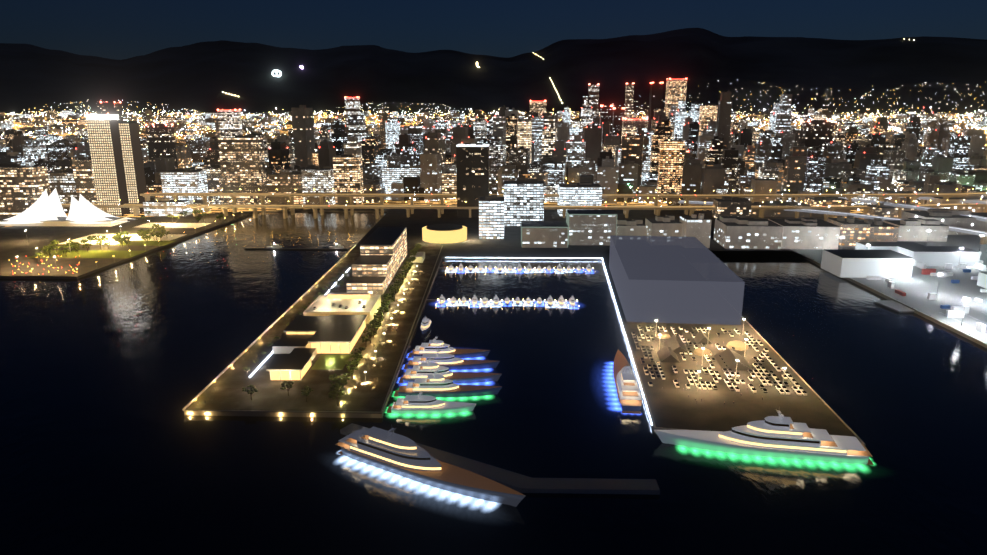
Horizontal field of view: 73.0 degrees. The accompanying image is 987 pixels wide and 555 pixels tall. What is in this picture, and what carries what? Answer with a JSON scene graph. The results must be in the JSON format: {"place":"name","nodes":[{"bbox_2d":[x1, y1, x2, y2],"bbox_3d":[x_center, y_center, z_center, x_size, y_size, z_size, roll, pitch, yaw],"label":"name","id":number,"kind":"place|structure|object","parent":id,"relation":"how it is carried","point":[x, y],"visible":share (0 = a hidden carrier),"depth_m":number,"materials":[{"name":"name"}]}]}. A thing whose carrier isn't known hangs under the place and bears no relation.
{"place":"outdoors","nodes":[
{"label":"outdoors","id":0,"kind":"place"},
{"bbox_2d":[184,209,456,417],"bbox_3d":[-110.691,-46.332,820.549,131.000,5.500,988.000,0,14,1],"label":"quay pier","id":1,"kind":"structure","parent":0,"point":[416,222],"depth_m":776.90,"materials":[{"name":"grey concrete"}]},
{"bbox_2d":[183,227,442,413],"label":"pier buildings","id":2,"kind":"structure","parent":1,"relation":"on","point":[330,323],"depth_m":449.05,"materials":[{"name":"beige concrete"}]},
{"bbox_2d":[346,229,406,294],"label":"pier hotel facade","id":3,"kind":"structure","parent":2,"relation":"attached to","point":[397,249],"depth_m":597.54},
{"bbox_2d":[186,246,441,411],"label":"pier deck","id":4,"kind":"structure","parent":1,"relation":"on","point":[270,395],"depth_m":397.21,"materials":[{"name":"concrete"}]},
{"bbox_2d":[242,243,422,405],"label":"trees","id":5,"kind":"object","parent":1,"relation":"on","point":[357,356],"visible":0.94,"depth_m":439.24,"materials":[{"name":"green plant"}]},
{"bbox_2d":[260,209,389,211],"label":"quay","id":6,"kind":"structure","parent":0,"point":[338,210],"depth_m":1051.78,"materials":[{"name":"grey concrete"}]},
{"bbox_2d":[86,79,686,247],"bbox_3d":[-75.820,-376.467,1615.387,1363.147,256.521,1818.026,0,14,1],"label":"buildings","id":7,"kind":"structure","parent":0,"point":[116,157],"depth_m":983.24,"materials":[{"name":"beige concrete"}]},
{"bbox_2d":[0,212,986,554],"bbox_3d":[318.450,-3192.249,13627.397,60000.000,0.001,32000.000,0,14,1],"label":"sea water","id":8,"kind":"structure","parent":0,"point":[108,446],"depth_m":325.18,"materials":[{"name":"black liquid"}]},
{"bbox_2d":[0,211,259,278],"bbox_3d":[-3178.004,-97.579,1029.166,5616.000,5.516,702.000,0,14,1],"label":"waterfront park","id":9,"kind":"structure","parent":8,"relation":"on","point":[14,243],"depth_m":776.81,"materials":[{"name":"grey"}]},
{"bbox_2d":[0,188,249,274],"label":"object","id":10,"kind":"object","parent":9,"relation":"on","point":[44,209],"visible":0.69,"depth_m":902.27,"materials":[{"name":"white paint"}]},
{"bbox_2d":[35,210,223,259],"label":"trees","id":11,"kind":"object","parent":9,"relation":"on","point":[116,238],"visible":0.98,"depth_m":769.30,"materials":[{"name":"green plant"}]},
{"bbox_2d":[244,243,348,249],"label":"harbour barges","id":12,"kind":"object","parent":8,"relation":"on","point":[333,247],"visible":0.94,"depth_m":760.98,"materials":[{"name":"grey metal"}]},
{"bbox_2d":[420,317,431,333],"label":"yacht","id":13,"kind":"object","parent":8,"relation":"on","point":[425,325],"visible":0.96,"depth_m":476.90,"materials":[{"name":"white plastic"}]},
{"bbox_2d":[335,426,525,506],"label":"yacht","id":14,"kind":"object","parent":8,"relation":"on","point":[394,453],"visible":0.96,"depth_m":282.25,"materials":[{"name":"grey"}]},
{"bbox_2d":[387,391,475,413],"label":"yacht","id":15,"kind":"object","parent":8,"relation":"on","point":[418,404],"visible":0.98,"depth_m":344.50,"materials":[{"name":"white"}]},
{"bbox_2d":[439,295,444,306],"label":"moored boat","id":16,"kind":"object","parent":8,"relation":"on","point":[441,301],"visible":0.94,"depth_m":539.76,"materials":[{"name":"white"}]},
{"bbox_2d":[394,370,501,396],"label":"moored yacht","id":17,"kind":"object","parent":8,"relation":"on","point":[434,385],"visible":1,"depth_m":364.40,"materials":[{"name":"white"}]},
{"bbox_2d":[408,336,489,357],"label":"moored yacht","id":18,"kind":"object","parent":8,"relation":"on","point":[433,346],"visible":0.9,"depth_m":422.41,"materials":[{"name":"white"}]},
{"bbox_2d":[398,358,501,383],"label":"moored yacht","id":19,"kind":"object","parent":8,"relation":"on","point":[424,369],"visible":0.9,"depth_m":382.92,"materials":[{"name":"grey"}]},
{"bbox_2d":[404,350,499,369],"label":"moored yacht","id":20,"kind":"object","parent":8,"relation":"on","point":[450,361],"visible":0.88,"depth_m":403.29,"materials":[{"name":"white"}]},
{"bbox_2d":[451,297,455,305],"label":"moored boat","id":21,"kind":"object","parent":8,"relation":"on","point":[453,300],"visible":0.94,"depth_m":540.48,"materials":[{"name":"white"}]},
{"bbox_2d":[459,263,462,272],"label":"moored boat","id":22,"kind":"object","parent":8,"relation":"on","point":[460,268],"visible":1,"depth_m":653.86,"materials":[{"name":"white plastic"}]},
{"bbox_2d":[462,297,465,305],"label":"moored boat","id":23,"kind":"object","parent":8,"relation":"on","point":[463,301],"visible":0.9,"depth_m":541.20,"materials":[{"name":"white"}]},
{"bbox_2d":[472,295,477,306],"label":"moored boat","id":24,"kind":"object","parent":8,"relation":"on","point":[474,301],"visible":0.96,"depth_m":539.01,"materials":[{"name":"white"}]},
{"bbox_2d":[482,297,487,306],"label":"moored boat","id":25,"kind":"object","parent":8,"relation":"on","point":[484,301],"visible":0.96,"depth_m":539.95,"materials":[{"name":"white plastic"}]},
{"bbox_2d":[493,295,498,306],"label":"moored boat","id":26,"kind":"object","parent":8,"relation":"on","point":[496,301],"visible":1,"depth_m":539.49,"materials":[{"name":"white"}]},
{"bbox_2d":[340,423,659,494],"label":"breakwater","id":27,"kind":"object","parent":8,"relation":"on","point":[520,483],"visible":0.77,"depth_m":277.24,"materials":[{"name":"grey concrete"}]},
{"bbox_2d":[498,263,501,272],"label":"moored boat","id":28,"kind":"object","parent":8,"relation":"on","point":[499,268],"visible":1,"depth_m":653.23,"materials":[{"name":"white plastic"}]},
{"bbox_2d":[505,297,509,305],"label":"moored boat","id":29,"kind":"object","parent":8,"relation":"on","point":[507,300],"visible":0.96,"depth_m":540.61,"materials":[{"name":"white"}]},
{"bbox_2d":[517,263,521,272],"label":"moored boat","id":30,"kind":"object","parent":8,"relation":"on","point":[519,268],"visible":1,"depth_m":652.13,"materials":[{"name":"white plastic"}]},
{"bbox_2d":[61,192,986,243],"bbox_3d":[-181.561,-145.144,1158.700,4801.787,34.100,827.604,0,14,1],"label":"expressway viaduct","id":31,"kind":"object","parent":8,"relation":"on","point":[625,207],"visible":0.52,"depth_m":993.75,"materials":[{"name":"beige concrete"}]},
{"bbox_2d":[526,296,530,305],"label":"moored boat","id":32,"kind":"object","parent":8,"relation":"on","point":[528,300],"visible":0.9,"depth_m":540.77,"materials":[{"name":"white"}]},
{"bbox_2d":[527,263,531,272],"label":"moored boat","id":33,"kind":"object","parent":8,"relation":"on","point":[529,267],"visible":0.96,"depth_m":652.74,"materials":[{"name":"white plastic"}]},
{"bbox_2d":[426,257,651,424],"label":"floating docks","id":34,"kind":"object","parent":8,"relation":"on","point":[533,301],"visible":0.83,"depth_m":551.18,"materials":[{"name":"grey"}]},
{"bbox_2d":[537,297,541,305],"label":"moored boat","id":35,"kind":"object","parent":8,"relation":"on","point":[539,301],"visible":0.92,"depth_m":539.71,"materials":[{"name":"white"}]},
{"bbox_2d":[547,294,552,307],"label":"moored boat","id":36,"kind":"object","parent":8,"relation":"on","point":[550,301],"visible":0.92,"depth_m":537.18,"materials":[{"name":"white"}]},
{"bbox_2d":[557,263,561,272],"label":"moored boat","id":37,"kind":"object","parent":8,"relation":"on","point":[559,268],"visible":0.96,"depth_m":651.62,"materials":[{"name":"white plastic"}]},
{"bbox_2d":[558,295,564,307],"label":"moored boat","id":38,"kind":"object","parent":8,"relation":"on","point":[561,301],"visible":0.96,"depth_m":537.25,"materials":[{"name":"white"}]},
{"bbox_2d":[569,295,575,308],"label":"moored boat","id":39,"kind":"object","parent":8,"relation":"on","point":[572,303],"visible":0.98,"depth_m":536.34,"materials":[{"name":"white plastic"}]},
{"bbox_2d":[586,264,590,272],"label":"moored boat","id":40,"kind":"object","parent":8,"relation":"on","point":[588,269],"visible":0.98,"depth_m":651.58,"materials":[{"name":"white"}]},
{"bbox_2d":[613,349,641,413],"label":"yacht","id":41,"kind":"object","parent":8,"relation":"in","point":[628,393],"depth_m":356.37,"materials":[{"name":"white plastic"}]},
{"bbox_2d":[654,409,873,464],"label":"yacht","id":42,"kind":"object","parent":8,"relation":"on","point":[781,436],"depth_m":299.77,"materials":[{"name":"white"}]},
{"bbox_2d":[0,28,986,115],"bbox_3d":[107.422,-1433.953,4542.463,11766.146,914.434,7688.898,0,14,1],"label":"mountains","id":43,"kind":"structure","parent":0,"point":[191,79],"depth_m":4090.11,"materials":[{"name":"black"}]},
{"bbox_2d":[272,62,479,76],"bbox_3d":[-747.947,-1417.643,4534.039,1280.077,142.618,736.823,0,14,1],"label":"hilltop lights","id":44,"kind":"object","parent":43,"relation":"on","point":[301,67],"visible":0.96,"depth_m":4206.59},
{"bbox_2d":[0,78,986,249],"bbox_3d":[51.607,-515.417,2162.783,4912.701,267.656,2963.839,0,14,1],"label":"city buildings","id":45,"kind":"structure","parent":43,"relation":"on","point":[522,168],"depth_m":1183.29,"materials":[{"name":"grey concrete"}]},
{"bbox_2d":[0,38,986,299],"bbox_3d":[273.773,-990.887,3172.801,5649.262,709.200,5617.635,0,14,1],"label":"city lights","id":46,"kind":"object","parent":43,"relation":"on","point":[520,112],"visible":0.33,"depth_m":2565.53},
{"bbox_2d":[0,115,986,226],"bbox_3d":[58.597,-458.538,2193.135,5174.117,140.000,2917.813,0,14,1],"label":"city lights","id":47,"kind":"object","parent":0,"point":[422,202],"visible":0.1,"depth_m":2355.58},
{"bbox_2d":[0,0,986,59],"label":"sky","id":48,"kind":"structure","parent":0,"point":[110,29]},
{"bbox_2d":[439,209,806,259],"bbox_3d":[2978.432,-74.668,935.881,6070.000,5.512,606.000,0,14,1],"label":"quay","id":49,"kind":"structure","parent":0,"point":[508,246],"depth_m":748.24,"materials":[{"name":"grey concrete"}]},
{"bbox_2d":[602,258,865,445],"bbox_3d":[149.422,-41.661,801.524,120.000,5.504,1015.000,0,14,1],"label":"quay pier","id":50,"kind":"structure","parent":0,"point":[671,405],"depth_m":363.19,"materials":[{"name":"grey concrete"}]},
{"bbox_2d":[609,235,744,324],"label":"pier block","id":51,"kind":"structure","parent":50,"relation":"on","point":[675,279],"depth_m":485.72,"materials":[{"name":"grey concrete"}]},
{"bbox_2d":[602,256,864,443],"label":"pier yard","id":52,"kind":"structure","parent":50,"relation":"on","point":[729,360],"depth_m":407.98,"materials":[{"name":"white metal"}]},
{"bbox_2d":[804,258,986,347],"bbox_3d":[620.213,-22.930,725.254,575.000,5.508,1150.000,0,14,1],"label":"quay wall","id":53,"kind":"structure","parent":0,"point":[924,316],"depth_m":507.80,"materials":[{"name":"grey concrete"}]},
{"bbox_2d":[710,210,986,343],"bbox_3d":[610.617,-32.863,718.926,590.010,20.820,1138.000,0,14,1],"label":"pier","id":54,"kind":"structure","parent":53,"relation":"on","point":[945,283],"depth_m":617.17,"materials":[{"name":"grey concrete"}]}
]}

